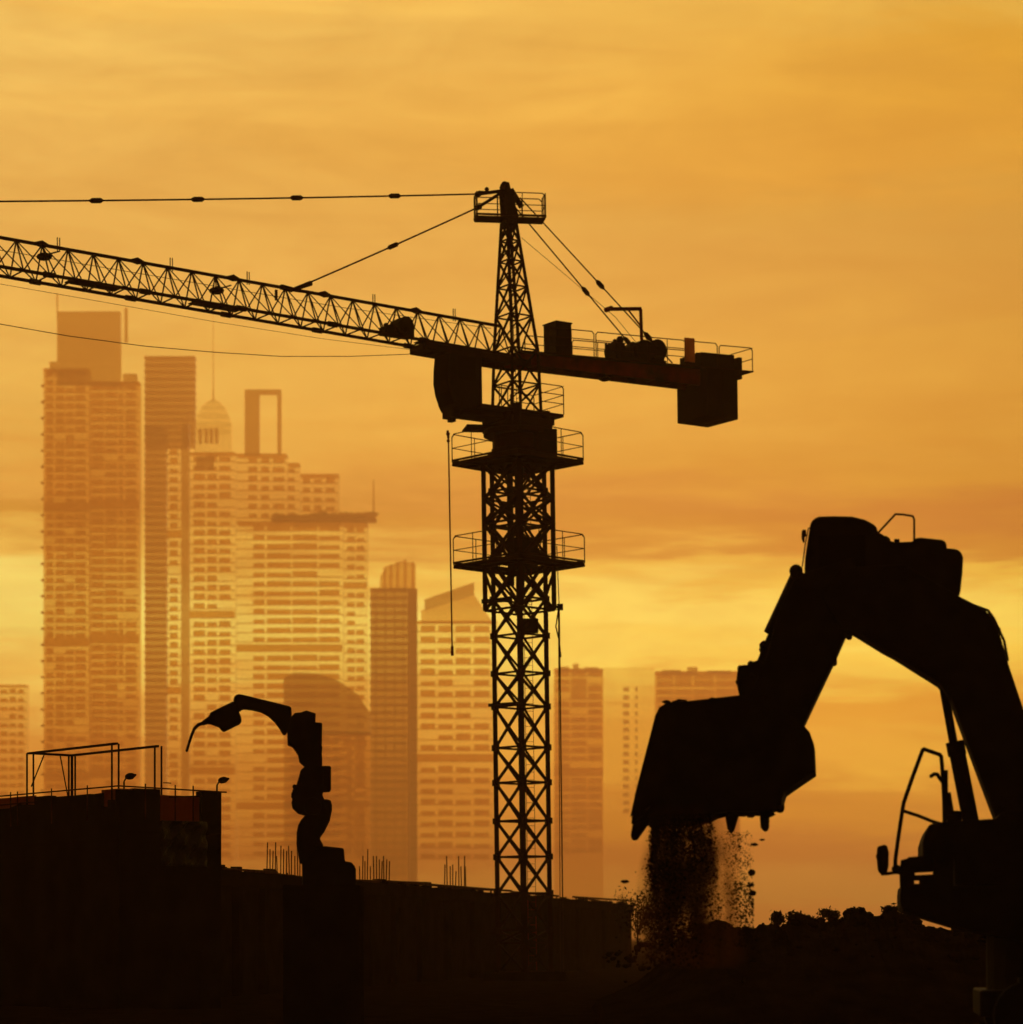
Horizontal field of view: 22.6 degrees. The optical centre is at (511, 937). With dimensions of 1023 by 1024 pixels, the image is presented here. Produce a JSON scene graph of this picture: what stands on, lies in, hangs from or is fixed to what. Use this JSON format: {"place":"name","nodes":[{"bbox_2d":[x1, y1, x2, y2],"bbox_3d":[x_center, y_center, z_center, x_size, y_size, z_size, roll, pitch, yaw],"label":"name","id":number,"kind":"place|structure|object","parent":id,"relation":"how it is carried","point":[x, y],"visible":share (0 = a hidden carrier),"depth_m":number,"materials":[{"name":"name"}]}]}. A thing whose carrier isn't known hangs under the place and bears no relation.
{"place":"outdoors","nodes":[
{"label":"outdoors","id":0,"kind":"place"},
{"bbox_2d":[221,842,637,996],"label":"concrete building","id":1,"kind":"structure","parent":0,"point":[415,931],"depth_m":97.19,"materials":[{"name":"black concrete"}]},
{"bbox_2d":[0,939,985,1023],"bbox_3d":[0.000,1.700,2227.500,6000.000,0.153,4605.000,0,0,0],"label":"ground","id":2,"kind":"structure","parent":0,"point":[573,997],"depth_m":62.56,"materials":[{"name":"soil"}]},
{"bbox_2d":[0,782,226,1009],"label":"building","id":3,"kind":"structure","parent":2,"relation":"on","point":[101,907],"depth_m":61.31,"materials":[{"name":"concrete"}]},
{"bbox_2d":[26,742,161,803],"bbox_3d":[-10.197,-3.694,62.274,1.329,1.826,4.270,0,0,-40],"label":"roof frame","id":4,"kind":"object","parent":3,"relation":"on","point":[45,752],"visible":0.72,"depth_m":62.90,"materials":[{"name":"black metal"}]},
{"bbox_2d":[123,773,135,788],"bbox_3d":[-9.003,-3.658,60.350,0.281,0.475,0.184,0,0,30],"label":"floodlight","id":5,"kind":"object","parent":3,"relation":"attached to","point":[129,776],"visible":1,"depth_m":60.30,"materials":[{"name":"black metal"}]},
{"bbox_2d":[160,820,207,866],"bbox_3d":[-7.815,-2.249,61.062,1.296,1.083,0.166,0,0,-40],"label":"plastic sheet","id":6,"kind":"object","parent":3,"relation":"hanging from","point":[181,842],"visible":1,"depth_m":61.05,"materials":[{"name":"black plastic"}]},
{"bbox_2d":[216,777,228,794],"bbox_3d":[-6.963,-3.672,61.700,0.287,0.434,0.184,0,0,30],"label":"floodlight","id":7,"kind":"object","parent":3,"relation":"attached to","point":[221,780],"visible":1,"depth_m":61.66,"materials":[{"name":"black metal"}]},
{"bbox_2d":[283,885,363,1023],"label":"concrete plinth","id":8,"kind":"structure","parent":2,"relation":"on","point":[323,954],"depth_m":49.40,"materials":[{"name":"black concrete"}]},
{"bbox_2d":[185,694,355,884],"bbox_3d":[-4.694,-2.787,49.904,3.310,3.906,0.520,0,0,-5],"label":"robot arm","id":9,"kind":"object","parent":8,"relation":"on","point":[322,864],"visible":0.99,"depth_m":49.78},
{"bbox_2d":[0,181,753,980],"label":"tower crane","id":10,"kind":"object","parent":2,"relation":"on","point":[522,441],"visible":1,"depth_m":100.50,"materials":[{"name":"metal"}]},
{"bbox_2d":[608,886,633,942],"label":"shrub","id":11,"kind":"object","parent":2,"relation":"on","point":[619,916],"visible":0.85,"depth_m":120.01,"materials":[{"name":"black plant"}]},
{"bbox_2d":[618,886,659,941],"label":"shrub","id":12,"kind":"object","parent":2,"relation":"on","point":[635,914],"visible":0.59,"depth_m":69.96,"materials":[{"name":"black plant"}]},
{"bbox_2d":[591,910,985,1023],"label":"spoil hill","id":13,"kind":"structure","parent":2,"relation":"on","point":[815,979],"depth_m":53.35,"materials":[{"name":"soil"}]},
{"bbox_2d":[769,910,786,925],"bbox_3d":[6.034,-0.332,58.020,0.377,0.622,0.343,0,0,-44],"label":"shrub","id":14,"kind":"object","parent":13,"relation":"on","point":[777,917],"visible":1,"depth_m":57.96,"materials":[{"name":"black plant"}]},
{"bbox_2d":[602,907,985,982],"bbox_3d":[8.803,0.213,57.172,13.526,1.781,8.542,0,0,0],"label":"soil rubble","id":15,"kind":"object","parent":13,"relation":"on","point":[813,922],"visible":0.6,"depth_m":56.15,"materials":[{"name":"black soil"}]},
{"bbox_2d":[785,910,816,922],"bbox_3d":[6.519,-0.371,57.993,0.693,0.546,0.702,0,0,-41],"label":"shrub","id":16,"kind":"object","parent":13,"relation":"on","point":[791,914],"visible":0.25,"depth_m":57.97,"materials":[{"name":"black plant"}]},
{"bbox_2d":[816,906,840,919],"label":"shrub","id":17,"kind":"object","parent":13,"relation":"on","point":[826,913],"visible":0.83,"depth_m":65.81,"materials":[{"name":"black plant"}]},
{"bbox_2d":[846,906,863,911],"bbox_3d":[7.800,-0.447,58.012,0.514,0.544,0.686,0,0,-30],"label":"shrub","id":18,"kind":"object","parent":13,"relation":"on","point":[854,909],"visible":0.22,"depth_m":57.96,"materials":[{"name":"black plant"}]},
{"bbox_2d":[880,903,899,912],"bbox_3d":[8.615,-0.506,57.980,0.589,0.584,0.602,0,0,-41],"label":"shrub","id":19,"kind":"object","parent":13,"relation":"on","point":[891,908],"visible":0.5,"depth_m":57.92,"materials":[{"name":"black plant"}]},
{"bbox_2d":[630,513,1022,1023],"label":"excavator","id":20,"kind":"object","parent":2,"relation":"on","point":[748,751],"visible":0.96,"depth_m":39.70,"materials":[{"name":"paint"}]},
{"bbox_2d":[0,0,1022,938],"label":"sky","id":21,"kind":"structure","parent":0,"point":[831,191],"materials":[{"name":"orange"}]},
{"bbox_2d":[615,812,754,967],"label":"falling soil","id":22,"kind":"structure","parent":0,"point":[671,849],"depth_m":39.75,"materials":[{"name":"black soil"}]},
{"bbox_2d":[748,869,754,875],"bbox_3d":[3.757,-1.020,39.999,0.115,0.112,0.096,0,0,25],"label":"soil clod","id":23,"kind":"object","parent":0,"point":[751,872],"visible":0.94,"depth_m":39.96,"materials":[{"name":"black soil"}]}
]}

